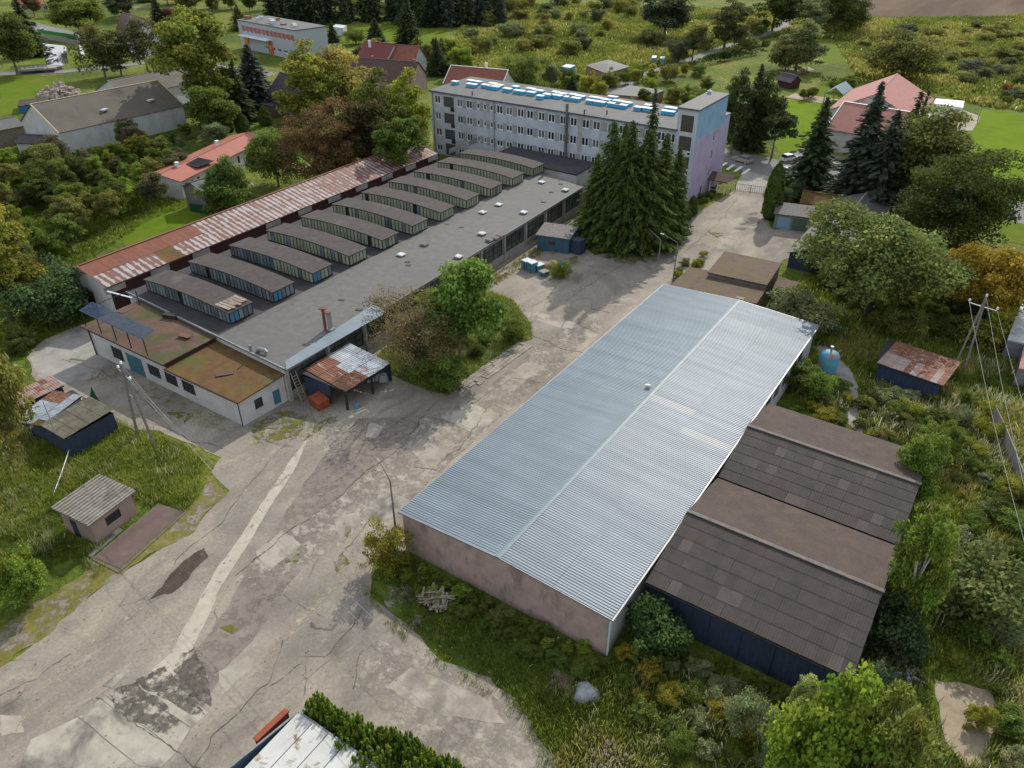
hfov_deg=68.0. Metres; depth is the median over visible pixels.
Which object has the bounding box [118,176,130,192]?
tree
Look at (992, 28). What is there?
willow bush
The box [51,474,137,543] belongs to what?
weigh house
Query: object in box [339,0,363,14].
tree
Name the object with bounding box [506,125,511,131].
window
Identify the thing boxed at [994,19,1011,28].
willow bush
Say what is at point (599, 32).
willow bush
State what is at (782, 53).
tree
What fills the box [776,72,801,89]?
red shed by allotment
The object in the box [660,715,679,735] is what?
bush
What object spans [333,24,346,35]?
white kiosk
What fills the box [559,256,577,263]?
moss patch
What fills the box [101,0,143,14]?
tree
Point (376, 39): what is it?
tree
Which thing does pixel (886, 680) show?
bush
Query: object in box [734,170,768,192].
gateway
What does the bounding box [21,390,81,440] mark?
patched sheet shed
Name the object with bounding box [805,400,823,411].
bush
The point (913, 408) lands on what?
bush
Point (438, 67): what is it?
tree
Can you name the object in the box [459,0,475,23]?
spruce
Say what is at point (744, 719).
bush
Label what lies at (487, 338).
bush
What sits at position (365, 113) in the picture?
tree
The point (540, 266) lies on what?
crate
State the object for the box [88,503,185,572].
weighbridge
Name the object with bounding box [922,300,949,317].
bush
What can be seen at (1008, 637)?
bush
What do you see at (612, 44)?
marsh grass
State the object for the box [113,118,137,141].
tree
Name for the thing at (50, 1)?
tree
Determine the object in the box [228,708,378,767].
pale roofed container
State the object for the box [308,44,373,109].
tree
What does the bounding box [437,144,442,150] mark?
window
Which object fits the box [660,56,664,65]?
white beekeeper van
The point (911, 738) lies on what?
tree
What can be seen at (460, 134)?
window
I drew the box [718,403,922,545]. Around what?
storage hall
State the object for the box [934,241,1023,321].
tree
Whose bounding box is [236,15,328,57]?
school building
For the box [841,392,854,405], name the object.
bush
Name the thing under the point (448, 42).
tree
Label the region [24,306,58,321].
bush
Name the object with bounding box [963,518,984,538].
bush
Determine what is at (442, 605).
pallet heap
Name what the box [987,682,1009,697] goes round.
bush
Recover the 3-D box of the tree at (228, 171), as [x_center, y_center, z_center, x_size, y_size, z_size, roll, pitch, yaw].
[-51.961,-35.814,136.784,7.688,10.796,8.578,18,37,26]
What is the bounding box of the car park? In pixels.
[780,148,841,176]
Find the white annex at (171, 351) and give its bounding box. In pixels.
[79,288,287,426]
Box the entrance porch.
[707,171,735,195]
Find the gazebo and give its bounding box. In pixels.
[822,81,852,103]
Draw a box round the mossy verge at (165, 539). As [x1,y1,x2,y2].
[0,476,225,667]
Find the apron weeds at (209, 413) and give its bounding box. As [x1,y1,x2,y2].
[91,364,331,447]
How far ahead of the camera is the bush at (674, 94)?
210.21 m
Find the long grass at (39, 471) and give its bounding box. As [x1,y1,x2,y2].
[0,384,210,594]
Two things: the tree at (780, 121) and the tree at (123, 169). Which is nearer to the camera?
the tree at (123, 169)
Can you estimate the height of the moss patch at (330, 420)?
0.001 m
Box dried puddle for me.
[150,549,207,598]
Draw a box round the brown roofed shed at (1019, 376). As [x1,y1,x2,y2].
[1012,346,1023,386]
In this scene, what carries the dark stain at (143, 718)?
on the concrete slab at (176, 738)
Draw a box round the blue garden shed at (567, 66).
[561,64,574,70]
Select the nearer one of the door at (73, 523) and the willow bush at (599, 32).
the door at (73, 523)
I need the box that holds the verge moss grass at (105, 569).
[0,434,221,650]
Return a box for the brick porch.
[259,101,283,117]
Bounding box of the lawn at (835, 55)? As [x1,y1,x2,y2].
[820,44,855,62]
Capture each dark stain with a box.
[111,682,179,732]
[136,666,204,714]
[173,647,211,705]
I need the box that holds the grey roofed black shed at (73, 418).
[40,396,118,456]
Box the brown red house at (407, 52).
[389,44,427,70]
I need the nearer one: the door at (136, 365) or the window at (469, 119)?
the door at (136, 365)
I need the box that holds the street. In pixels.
[723,148,1023,223]
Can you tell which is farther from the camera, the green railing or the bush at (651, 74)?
the green railing
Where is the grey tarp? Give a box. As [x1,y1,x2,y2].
[573,680,600,704]
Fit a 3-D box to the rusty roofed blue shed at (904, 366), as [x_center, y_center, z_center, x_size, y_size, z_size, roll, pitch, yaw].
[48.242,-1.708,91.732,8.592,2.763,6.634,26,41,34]
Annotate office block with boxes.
[428,76,730,201]
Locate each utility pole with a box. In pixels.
[116,361,156,447]
[956,294,998,368]
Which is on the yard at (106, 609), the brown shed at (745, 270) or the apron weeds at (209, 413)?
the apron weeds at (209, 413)
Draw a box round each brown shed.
[671,267,770,305]
[707,251,781,303]
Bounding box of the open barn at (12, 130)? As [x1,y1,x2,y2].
[0,116,25,147]
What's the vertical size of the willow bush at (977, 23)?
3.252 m
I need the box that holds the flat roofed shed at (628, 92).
[609,85,663,102]
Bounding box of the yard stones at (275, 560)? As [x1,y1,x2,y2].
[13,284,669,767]
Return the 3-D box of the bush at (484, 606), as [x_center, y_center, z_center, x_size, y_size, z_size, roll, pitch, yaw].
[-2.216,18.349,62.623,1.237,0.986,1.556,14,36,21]
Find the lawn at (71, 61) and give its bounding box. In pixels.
[68,53,96,64]
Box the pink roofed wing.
[828,101,930,154]
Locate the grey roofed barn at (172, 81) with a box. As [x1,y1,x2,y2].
[95,67,206,96]
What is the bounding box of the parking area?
[929,110,979,130]
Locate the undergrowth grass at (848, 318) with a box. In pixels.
[796,252,1018,378]
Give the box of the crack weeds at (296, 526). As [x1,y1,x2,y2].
[135,387,440,737]
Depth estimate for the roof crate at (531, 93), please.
159.27 m
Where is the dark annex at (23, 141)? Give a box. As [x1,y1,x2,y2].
[13,134,62,155]
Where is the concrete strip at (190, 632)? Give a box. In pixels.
[146,439,307,685]
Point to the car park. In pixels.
(831, 172)
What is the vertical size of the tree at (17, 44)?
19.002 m
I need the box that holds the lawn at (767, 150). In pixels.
[728,141,770,155]
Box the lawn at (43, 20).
[38,17,50,23]
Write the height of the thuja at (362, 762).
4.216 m
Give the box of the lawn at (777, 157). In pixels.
[772,150,792,159]
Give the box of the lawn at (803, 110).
[772,99,828,153]
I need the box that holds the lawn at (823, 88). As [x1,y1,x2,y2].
[788,72,865,104]
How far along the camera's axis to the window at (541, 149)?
155.99 m
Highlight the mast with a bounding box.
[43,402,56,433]
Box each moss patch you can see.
[167,411,191,422]
[220,624,238,632]
[248,410,306,442]
[286,553,299,561]
[302,411,340,440]
[333,554,350,571]
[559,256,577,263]
[614,255,641,263]
[707,230,722,237]
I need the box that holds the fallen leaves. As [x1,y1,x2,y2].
[5,502,340,767]
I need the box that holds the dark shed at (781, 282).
[770,278,798,300]
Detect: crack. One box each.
[63,359,153,409]
[96,697,200,767]
[128,409,222,448]
[174,429,303,563]
[193,640,282,767]
[236,416,422,574]
[305,609,362,656]
[338,512,376,556]
[353,645,370,687]
[429,409,486,472]
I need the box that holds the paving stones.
[450,342,531,397]
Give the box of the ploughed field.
[858,0,1023,17]
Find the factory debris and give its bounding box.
[495,251,554,278]
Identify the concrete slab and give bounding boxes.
[19,717,135,767]
[80,696,175,767]
[102,662,133,687]
[106,689,189,750]
[144,679,208,726]
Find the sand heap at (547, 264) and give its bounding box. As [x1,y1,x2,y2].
[544,260,561,270]
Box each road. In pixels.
[0,61,158,74]
[31,23,276,76]
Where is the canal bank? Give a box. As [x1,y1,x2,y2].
[30,53,45,65]
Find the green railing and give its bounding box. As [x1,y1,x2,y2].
[37,29,77,38]
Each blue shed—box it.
[535,222,585,254]
[874,339,960,401]
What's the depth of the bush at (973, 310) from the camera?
103.40 m
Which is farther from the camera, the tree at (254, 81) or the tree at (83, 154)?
the tree at (254, 81)
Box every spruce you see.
[262,0,280,17]
[273,0,290,19]
[284,0,295,19]
[289,0,311,21]
[304,0,325,24]
[305,0,334,24]
[318,0,340,22]
[336,0,351,23]
[337,0,359,21]
[358,0,385,20]
[359,0,382,23]
[383,0,395,20]
[387,0,399,22]
[392,0,408,24]
[411,0,427,27]
[421,0,442,27]
[438,0,454,24]
[439,0,458,27]
[454,0,471,27]
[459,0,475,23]
[470,0,490,25]
[475,0,492,17]
[487,0,504,11]
[490,0,508,21]
[494,0,508,23]
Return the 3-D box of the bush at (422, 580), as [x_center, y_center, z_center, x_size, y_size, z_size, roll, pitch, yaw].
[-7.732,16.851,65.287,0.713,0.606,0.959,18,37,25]
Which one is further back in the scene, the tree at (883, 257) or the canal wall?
the canal wall
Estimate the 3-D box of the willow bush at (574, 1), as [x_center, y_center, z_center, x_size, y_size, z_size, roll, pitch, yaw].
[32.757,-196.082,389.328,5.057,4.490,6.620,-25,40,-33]
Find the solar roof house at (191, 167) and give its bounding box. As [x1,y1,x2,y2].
[142,131,260,199]
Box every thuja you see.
[221,122,234,131]
[235,113,251,133]
[258,105,272,125]
[302,690,336,744]
[319,707,347,742]
[329,724,359,761]
[336,711,365,743]
[351,744,381,767]
[352,720,382,754]
[367,742,399,767]
[372,725,399,756]
[392,730,427,767]
[400,760,419,767]
[412,746,441,767]
[435,752,464,767]
[683,201,691,221]
[689,195,697,215]
[760,162,785,220]
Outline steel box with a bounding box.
[309,391,329,410]
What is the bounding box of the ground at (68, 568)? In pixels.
[0,0,1023,767]
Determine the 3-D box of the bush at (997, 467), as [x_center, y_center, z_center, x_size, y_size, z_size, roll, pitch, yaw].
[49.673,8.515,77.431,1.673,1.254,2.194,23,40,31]
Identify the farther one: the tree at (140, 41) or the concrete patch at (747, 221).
the tree at (140, 41)
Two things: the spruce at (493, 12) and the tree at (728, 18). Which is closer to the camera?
the tree at (728, 18)
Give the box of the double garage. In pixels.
[773,202,814,231]
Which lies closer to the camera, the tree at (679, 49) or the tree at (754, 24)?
the tree at (679, 49)
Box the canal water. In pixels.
[42,43,67,65]
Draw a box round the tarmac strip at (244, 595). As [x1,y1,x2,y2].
[174,416,447,706]
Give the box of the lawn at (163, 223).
[121,206,212,246]
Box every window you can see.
[105,508,120,525]
[111,346,124,361]
[147,363,161,378]
[164,371,177,386]
[182,380,195,395]
[254,396,262,408]
[289,349,325,389]
[329,327,363,352]
[366,306,395,340]
[400,286,425,315]
[430,271,452,289]
[435,95,440,103]
[435,111,440,119]
[436,127,441,135]
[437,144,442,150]
[457,99,462,106]
[457,115,462,123]
[458,131,463,139]
[466,100,471,108]
[467,117,472,125]
[467,133,472,140]
[483,239,501,264]
[496,105,502,113]
[497,123,502,129]
[497,140,502,146]
[506,107,511,115]
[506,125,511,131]
[506,141,511,147]
[506,226,523,251]
[517,108,523,117]
[517,126,523,134]
[517,142,523,148]
[526,127,532,136]
[526,144,532,149]
[527,110,532,118]
[527,213,543,237]
[538,112,544,120]
[538,129,544,138]
[538,146,543,151]
[547,148,553,153]
[547,202,561,222]
[548,113,554,122]
[548,131,553,139]
[559,133,563,141]
[560,115,564,124]
[565,191,579,213]
[569,135,576,143]
[569,152,575,158]
[570,117,576,126]
[580,154,587,160]
[581,137,588,146]
[582,119,589,128]
[592,139,598,148]
[593,121,599,130]
[657,131,665,140]
[669,133,675,142]
[773,384,779,399]
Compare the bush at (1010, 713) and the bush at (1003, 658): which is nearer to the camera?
the bush at (1010, 713)
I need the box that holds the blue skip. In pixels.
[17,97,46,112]
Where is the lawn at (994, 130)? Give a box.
[967,109,1023,196]
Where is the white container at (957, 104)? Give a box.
[931,99,963,116]
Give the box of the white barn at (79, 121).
[20,80,186,152]
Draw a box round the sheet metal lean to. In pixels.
[300,343,391,409]
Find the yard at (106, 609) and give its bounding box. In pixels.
[0,191,804,767]
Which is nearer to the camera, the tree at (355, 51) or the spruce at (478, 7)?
the tree at (355, 51)
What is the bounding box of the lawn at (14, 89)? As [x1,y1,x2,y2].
[0,74,52,114]
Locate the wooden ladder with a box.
[290,370,306,401]
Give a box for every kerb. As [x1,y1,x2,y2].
[0,61,143,75]
[34,23,277,72]
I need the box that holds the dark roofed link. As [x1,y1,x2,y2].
[499,146,594,191]
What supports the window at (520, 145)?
in the office block
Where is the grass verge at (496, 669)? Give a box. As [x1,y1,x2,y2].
[382,550,787,767]
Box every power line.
[119,369,505,767]
[124,368,480,767]
[143,393,535,767]
[969,302,1023,539]
[986,297,1023,483]
[997,311,1023,405]
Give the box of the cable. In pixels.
[54,399,81,491]
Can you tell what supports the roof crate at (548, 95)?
on the office block
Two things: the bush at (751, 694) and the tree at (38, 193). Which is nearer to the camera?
the bush at (751, 694)
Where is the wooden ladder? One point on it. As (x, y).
(298, 387)
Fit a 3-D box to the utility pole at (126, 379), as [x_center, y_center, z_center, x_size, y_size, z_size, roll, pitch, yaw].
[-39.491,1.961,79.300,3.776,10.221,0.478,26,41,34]
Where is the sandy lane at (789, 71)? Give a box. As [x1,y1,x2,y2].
[778,67,813,74]
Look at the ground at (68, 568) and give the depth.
81.06 m
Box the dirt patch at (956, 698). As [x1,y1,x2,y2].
[934,679,994,766]
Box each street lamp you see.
[376,458,396,542]
[648,228,660,263]
[660,233,677,281]
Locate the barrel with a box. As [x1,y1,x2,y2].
[355,402,359,408]
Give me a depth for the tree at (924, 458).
69.69 m
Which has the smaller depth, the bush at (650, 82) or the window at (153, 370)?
the window at (153, 370)
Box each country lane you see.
[606,25,793,95]
[765,3,799,32]
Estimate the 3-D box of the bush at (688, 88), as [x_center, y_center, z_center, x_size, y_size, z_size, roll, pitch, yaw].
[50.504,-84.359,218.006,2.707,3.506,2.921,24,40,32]
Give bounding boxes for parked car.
[732,154,752,163]
[772,166,792,174]
[779,153,797,161]
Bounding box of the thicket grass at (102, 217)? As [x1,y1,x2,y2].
[0,147,187,361]
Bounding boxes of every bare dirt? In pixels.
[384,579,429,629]
[550,669,593,694]
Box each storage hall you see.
[646,478,896,691]
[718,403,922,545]
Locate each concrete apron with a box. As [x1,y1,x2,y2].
[29,324,107,383]
[239,313,603,577]
[352,640,540,767]
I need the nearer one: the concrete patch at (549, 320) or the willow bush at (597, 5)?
the concrete patch at (549, 320)
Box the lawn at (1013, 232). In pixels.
[1000,221,1023,244]
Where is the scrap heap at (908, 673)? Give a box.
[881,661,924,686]
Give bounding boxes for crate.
[451,80,459,84]
[465,82,477,87]
[480,83,491,88]
[488,85,500,90]
[502,87,512,92]
[511,85,520,88]
[513,89,525,94]
[521,257,531,270]
[526,91,536,95]
[527,259,537,273]
[532,89,544,93]
[536,94,544,99]
[536,262,544,272]
[539,269,549,276]
[542,93,551,97]
[551,93,563,98]
[555,92,567,95]
[563,95,571,100]
[568,96,580,101]
[575,94,585,99]
[585,99,593,103]
[589,96,602,100]
[593,100,606,105]
[601,98,611,101]
[607,95,618,99]
[607,101,615,106]
[612,99,623,102]
[614,103,628,108]
[622,101,633,106]
[633,105,642,110]
[642,106,652,111]
[661,109,675,115]
[664,106,678,111]
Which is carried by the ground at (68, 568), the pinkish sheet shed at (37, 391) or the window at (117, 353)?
the pinkish sheet shed at (37, 391)
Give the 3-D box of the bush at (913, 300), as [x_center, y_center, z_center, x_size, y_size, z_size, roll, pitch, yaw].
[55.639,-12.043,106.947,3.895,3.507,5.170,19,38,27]
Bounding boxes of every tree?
[0,11,40,75]
[0,147,16,164]
[0,163,24,190]
[0,182,22,210]
[0,203,9,221]
[0,219,55,320]
[0,352,37,475]
[0,492,7,571]
[2,204,21,221]
[3,241,36,268]
[7,216,39,247]
[8,189,28,210]
[9,0,55,59]
[12,251,35,268]
[16,149,32,166]
[19,0,41,16]
[19,171,62,208]
[20,159,61,191]
[25,143,60,167]
[30,229,66,261]
[34,133,71,158]
[35,143,61,157]
[40,0,106,37]
[41,195,93,236]
[43,212,86,251]
[44,156,67,172]
[46,0,66,8]
[53,182,87,202]
[55,166,79,185]
[58,192,85,214]
[60,153,91,182]
[63,21,115,77]
[74,147,88,156]
[75,150,99,172]
[77,191,95,216]
[82,154,103,172]
[84,169,108,190]
[89,1,108,16]
[91,146,105,159]
[91,188,120,224]
[93,184,125,216]
[95,31,132,75]
[98,172,123,193]
[99,169,111,177]
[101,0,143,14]
[101,150,114,171]
[104,141,130,159]
[106,155,127,175]
[109,16,162,71]
[109,152,123,161]
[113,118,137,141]
[116,162,131,179]
[117,124,147,144]
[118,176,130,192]
[121,183,141,208]
[123,132,150,155]
[127,161,145,184]
[128,154,138,164]
[130,138,148,156]
[134,171,168,206]
[136,0,152,3]
[141,156,164,174]
[143,149,154,158]
[144,4,239,101]
[148,0,166,41]
[148,135,169,158]
[148,147,163,159]
[161,7,179,18]
[162,148,175,160]
[163,147,186,166]
[167,132,176,144]
[174,0,198,7]
[174,136,185,147]
[177,123,191,137]
[183,85,240,126]
[197,0,220,12]
[197,122,229,141]
[198,154,251,207]
[222,0,240,8]
[226,4,243,31]
[226,61,257,124]
[228,44,272,111]
[241,0,256,13]
[241,129,298,186]
[271,38,345,125]
[273,96,365,181]
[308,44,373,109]
[327,21,340,42]
[332,0,355,6]
[336,93,388,159]
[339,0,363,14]
[349,66,406,154]
[351,45,361,55]
[358,283,469,378]
[361,18,388,44]
[364,0,385,7]
[371,38,381,41]
[371,114,431,164]
[386,66,432,139]
[392,0,422,44]
[411,36,425,49]
[414,257,507,361]
[422,43,432,59]
[425,37,447,76]
[427,38,450,62]
[442,38,463,50]
[445,55,453,66]
[447,46,475,65]
[497,51,553,86]
[540,64,561,87]
[565,76,578,91]
[572,153,605,248]
[573,121,623,252]
[588,120,656,259]
[603,129,682,262]
[618,122,630,151]
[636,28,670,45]
[639,0,696,34]
[640,88,662,212]
[652,133,688,251]
[663,36,697,62]
[668,146,693,238]
[682,23,710,60]
[706,37,715,48]
[708,0,756,47]
[719,48,732,60]
[725,67,759,154]
[728,64,771,153]
[738,38,754,50]
[741,70,789,145]
[746,17,763,34]
[751,37,759,44]
[752,0,805,30]
[756,25,765,34]
[760,657,892,767]
[761,39,770,49]
[762,19,770,27]
[762,109,799,158]
[766,40,813,74]
[779,18,830,69]
[785,97,839,193]
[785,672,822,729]
[791,194,981,315]
[800,0,832,25]
[818,81,895,196]
[821,0,875,30]
[834,110,912,218]
[842,678,954,767]
[858,27,950,80]
[874,102,982,197]
[885,504,964,631]
[887,148,1023,250]
[895,431,953,509]
[899,91,926,189]
[919,90,930,115]
[932,419,973,464]
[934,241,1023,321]
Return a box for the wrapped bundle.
[367,371,388,382]
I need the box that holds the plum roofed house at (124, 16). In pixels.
[116,12,160,44]
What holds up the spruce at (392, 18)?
on the ground at (68, 568)
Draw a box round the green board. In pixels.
[90,387,98,400]
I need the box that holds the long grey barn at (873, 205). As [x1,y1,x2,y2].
[787,192,891,272]
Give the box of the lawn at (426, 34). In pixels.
[338,25,447,44]
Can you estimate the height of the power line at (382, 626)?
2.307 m
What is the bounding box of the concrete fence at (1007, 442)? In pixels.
[989,405,1023,507]
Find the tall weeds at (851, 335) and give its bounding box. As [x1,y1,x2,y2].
[513,328,1023,767]
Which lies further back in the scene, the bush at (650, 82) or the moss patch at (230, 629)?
the bush at (650, 82)
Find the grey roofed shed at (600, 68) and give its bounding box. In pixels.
[586,60,629,80]
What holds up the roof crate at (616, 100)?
on the office block
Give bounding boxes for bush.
[0,252,92,326]
[0,328,34,355]
[0,543,48,608]
[5,327,39,344]
[17,312,44,326]
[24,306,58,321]
[30,320,47,331]
[191,163,255,214]
[342,26,365,44]
[362,514,415,580]
[396,566,413,581]
[399,562,414,570]
[408,346,470,392]
[412,584,424,598]
[417,563,426,574]
[417,575,426,583]
[424,584,441,603]
[440,581,452,590]
[447,601,458,613]
[448,581,473,601]
[454,603,475,621]
[462,28,480,37]
[462,43,481,54]
[462,338,475,345]
[464,342,485,357]
[469,35,492,51]
[476,13,495,22]
[477,330,493,343]
[479,599,493,612]
[481,21,492,26]
[484,602,518,627]
[490,35,499,44]
[492,19,522,36]
[499,310,526,342]
[501,310,516,317]
[504,0,516,10]
[508,638,532,657]
[509,7,530,19]
[511,23,529,35]
[514,0,531,7]
[514,38,534,52]
[517,616,530,625]
[524,32,546,48]
[526,0,535,5]
[526,633,540,643]
[528,619,554,636]
[532,25,543,34]
[534,22,559,34]
[534,34,557,44]
[535,12,551,19]
[536,8,547,15]
[538,3,552,8]
[538,19,548,24]
[540,636,554,651]
[545,647,567,668]
[546,7,561,17]
[546,260,572,279]
[548,0,561,3]
[556,38,581,55]
[558,66,576,83]
[559,0,569,5]
[559,639,574,654]
[563,12,573,19]
[564,76,570,85]
[569,23,587,33]
[570,655,601,680]
[571,0,581,3]
[574,28,588,37]
[575,36,593,49]
[575,639,594,657]
[578,10,587,16]
[578,70,595,92]
[583,737,638,767]
[585,8,606,21]
[586,1,601,8]
[592,76,609,95]
[595,29,606,36]
[595,652,611,665]
[598,0,614,7]
[600,67,620,87]
[601,18,616,29]
[610,0,626,12]
[613,641,641,663]
[616,673,636,689]
[617,69,632,84]
[622,4,637,15]
[622,590,693,664]
[623,0,637,7]
[626,694,660,725]
[629,68,641,85]
[631,687,649,701]
[637,88,653,101]
[637,653,663,682]
[639,75,657,87]
[646,68,656,78]
[656,63,680,82]
[656,681,685,707]
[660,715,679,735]
[662,84,686,102]
[662,656,680,671]
[663,723,697,756]
[674,270,683,277]
[677,257,690,266]
[679,92,690,103]
[680,62,688,73]
[682,678,709,703]
[683,84,692,94]
[684,656,714,679]
[685,703,714,733]
[687,86,706,97]
[690,63,706,76]
[691,259,703,267]
[694,737,721,760]
[698,192,706,198]
[698,251,710,256]
[699,76,715,89]
[704,192,714,198]
[704,674,746,705]
[707,695,732,722]
[720,685,779,753]
[724,738,749,765]
[731,725,756,743]
[740,688,763,700]
[746,670,773,691]
[752,746,771,767]
[766,284,848,339]
[769,687,793,706]
[783,188,799,203]
[784,357,830,397]
[788,182,807,200]
[794,406,804,412]
[797,385,811,393]
[798,89,815,98]
[800,373,838,399]
[802,254,831,275]
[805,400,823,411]
[808,87,818,95]
[811,406,835,421]
[816,269,845,291]
[818,393,833,406]
[826,79,842,91]
[826,377,857,392]
[832,288,848,299]
[833,410,848,424]
[837,404,849,411]
[838,77,848,84]
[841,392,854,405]
[843,74,855,82]
[847,284,877,300]
[848,79,857,87]
[851,394,877,409]
[851,417,868,427]
[856,37,871,46]
[856,659,907,731]
[858,410,869,417]
[864,587,934,668]
[866,298,894,314]
[868,417,879,425]
[871,427,898,440]
[873,385,907,404]
[874,305,937,337]
[881,406,912,424]
[882,420,895,428]
[885,400,909,421]
[893,23,919,31]
[893,285,922,315]
[894,396,928,418]
[901,389,920,402]
[910,411,931,428]
[910,415,940,434]
[911,432,926,444]
[918,312,965,340]
[920,26,948,36]
[920,623,934,635]
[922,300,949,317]
[922,407,961,427]
[925,393,940,401]
[926,588,956,624]
[927,292,947,305]
[929,66,948,73]
[930,286,986,314]
[937,534,1023,642]
[939,50,960,61]
[945,242,963,256]
[946,648,963,666]
[948,524,973,543]
[949,313,1009,353]
[949,460,962,470]
[949,470,969,487]
[952,39,972,47]
[952,404,975,427]
[953,301,991,318]
[954,70,977,77]
[955,619,999,651]
[956,57,984,70]
[956,489,967,499]
[957,47,983,56]
[957,74,980,82]
[958,392,979,407]
[959,449,971,460]
[960,27,972,33]
[960,434,975,449]
[960,453,988,476]
[960,506,988,527]
[962,702,1002,731]
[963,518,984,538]
[964,428,977,437]
[965,439,990,458]
[968,416,1009,439]
[971,20,986,27]
[972,411,986,420]
[973,56,999,66]
[974,471,995,486]
[975,31,996,40]
[976,400,1002,418]
[978,67,997,77]
[978,499,1001,518]
[979,489,1018,517]
[981,21,1005,32]
[984,542,1003,559]
[985,645,1015,672]
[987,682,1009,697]
[988,621,1023,648]
[989,46,1023,59]
[989,505,1023,537]
[990,460,1009,474]
[991,64,1018,73]
[993,700,1023,741]
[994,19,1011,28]
[994,30,1017,38]
[995,470,1023,498]
[995,533,1008,542]
[998,87,1023,99]
[999,94,1013,102]
[1000,57,1018,64]
[1000,743,1023,767]
[1001,84,1013,89]
[1007,73,1023,83]
[1008,538,1023,559]
[1010,41,1023,49]
[1015,30,1023,36]
[1016,586,1023,605]
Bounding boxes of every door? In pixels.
[70,519,80,535]
[125,352,146,377]
[272,388,280,404]
[776,216,790,229]
[791,218,807,231]
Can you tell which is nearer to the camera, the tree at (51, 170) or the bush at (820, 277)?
the bush at (820, 277)
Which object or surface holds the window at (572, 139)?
in the office block
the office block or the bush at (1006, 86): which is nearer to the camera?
the office block
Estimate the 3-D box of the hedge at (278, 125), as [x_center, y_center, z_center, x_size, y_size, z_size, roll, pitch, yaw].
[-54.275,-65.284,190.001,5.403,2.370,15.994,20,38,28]
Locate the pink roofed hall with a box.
[826,73,933,131]
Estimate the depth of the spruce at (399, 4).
332.24 m
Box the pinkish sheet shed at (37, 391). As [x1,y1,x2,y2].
[8,376,63,424]
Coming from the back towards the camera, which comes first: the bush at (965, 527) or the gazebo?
the gazebo
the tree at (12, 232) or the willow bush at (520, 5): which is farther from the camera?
the willow bush at (520, 5)
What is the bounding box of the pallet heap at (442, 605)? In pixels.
[415,582,454,612]
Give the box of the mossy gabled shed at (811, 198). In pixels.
[800,190,840,213]
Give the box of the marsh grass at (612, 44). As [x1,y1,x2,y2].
[452,1,1023,110]
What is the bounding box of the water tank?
[807,346,839,375]
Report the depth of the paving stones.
94.40 m
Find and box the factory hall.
[125,149,582,400]
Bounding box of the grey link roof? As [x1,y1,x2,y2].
[177,96,189,117]
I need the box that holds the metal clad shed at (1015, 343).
[1001,299,1023,362]
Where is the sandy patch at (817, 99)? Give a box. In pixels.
[787,93,838,102]
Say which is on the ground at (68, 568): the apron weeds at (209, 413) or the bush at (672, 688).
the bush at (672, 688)
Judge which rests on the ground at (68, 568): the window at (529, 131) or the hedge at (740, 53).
the hedge at (740, 53)
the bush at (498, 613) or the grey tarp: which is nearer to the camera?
the grey tarp
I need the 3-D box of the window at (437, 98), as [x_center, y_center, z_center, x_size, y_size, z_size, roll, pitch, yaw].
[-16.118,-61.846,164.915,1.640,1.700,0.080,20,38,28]
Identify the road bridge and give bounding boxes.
[10,64,62,73]
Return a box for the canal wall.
[41,35,78,44]
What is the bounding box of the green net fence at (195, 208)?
[189,203,208,213]
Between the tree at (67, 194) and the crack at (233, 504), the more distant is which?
the tree at (67, 194)
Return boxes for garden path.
[817,345,863,432]
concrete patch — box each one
[0,715,23,735]
[218,655,250,693]
[256,531,300,567]
[323,446,328,452]
[333,512,360,536]
[361,491,408,524]
[365,422,382,437]
[386,667,505,723]
[410,428,455,474]
[440,402,498,434]
[497,359,543,391]
[519,306,531,316]
[531,310,563,327]
[563,320,598,338]
[610,296,640,305]
[717,234,735,248]
[730,211,761,232]
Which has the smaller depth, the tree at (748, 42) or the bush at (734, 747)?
the bush at (734, 747)
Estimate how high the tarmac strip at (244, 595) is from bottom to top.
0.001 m
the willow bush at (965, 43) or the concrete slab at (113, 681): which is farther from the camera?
the willow bush at (965, 43)
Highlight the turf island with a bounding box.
[377,291,532,394]
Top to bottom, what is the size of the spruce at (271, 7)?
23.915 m
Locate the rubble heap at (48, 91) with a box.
[35,82,81,98]
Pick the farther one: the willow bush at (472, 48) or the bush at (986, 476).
the willow bush at (472, 48)
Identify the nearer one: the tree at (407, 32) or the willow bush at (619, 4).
the tree at (407, 32)
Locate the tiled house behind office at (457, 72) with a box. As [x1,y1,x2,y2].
[443,63,515,83]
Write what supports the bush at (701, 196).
on the ground at (68, 568)
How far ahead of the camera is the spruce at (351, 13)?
343.76 m
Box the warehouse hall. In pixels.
[398,284,819,655]
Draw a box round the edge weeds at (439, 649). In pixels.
[357,558,574,767]
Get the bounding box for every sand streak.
[44,605,145,685]
[255,564,359,676]
[275,444,341,486]
[488,285,588,363]
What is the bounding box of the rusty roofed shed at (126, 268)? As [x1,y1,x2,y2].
[70,138,476,310]
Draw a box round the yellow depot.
[13,0,47,13]
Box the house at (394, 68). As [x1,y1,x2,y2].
[350,56,427,95]
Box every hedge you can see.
[267,118,301,131]
[634,60,659,68]
[703,44,761,63]
[820,72,867,84]
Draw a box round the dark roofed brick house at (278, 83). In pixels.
[266,72,334,116]
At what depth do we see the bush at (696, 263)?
119.61 m
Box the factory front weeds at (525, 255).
[391,219,578,352]
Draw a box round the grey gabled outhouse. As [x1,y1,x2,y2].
[180,177,220,212]
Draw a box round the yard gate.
[735,183,763,193]
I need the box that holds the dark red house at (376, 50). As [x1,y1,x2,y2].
[357,40,396,58]
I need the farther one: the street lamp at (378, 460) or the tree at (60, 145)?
the tree at (60, 145)

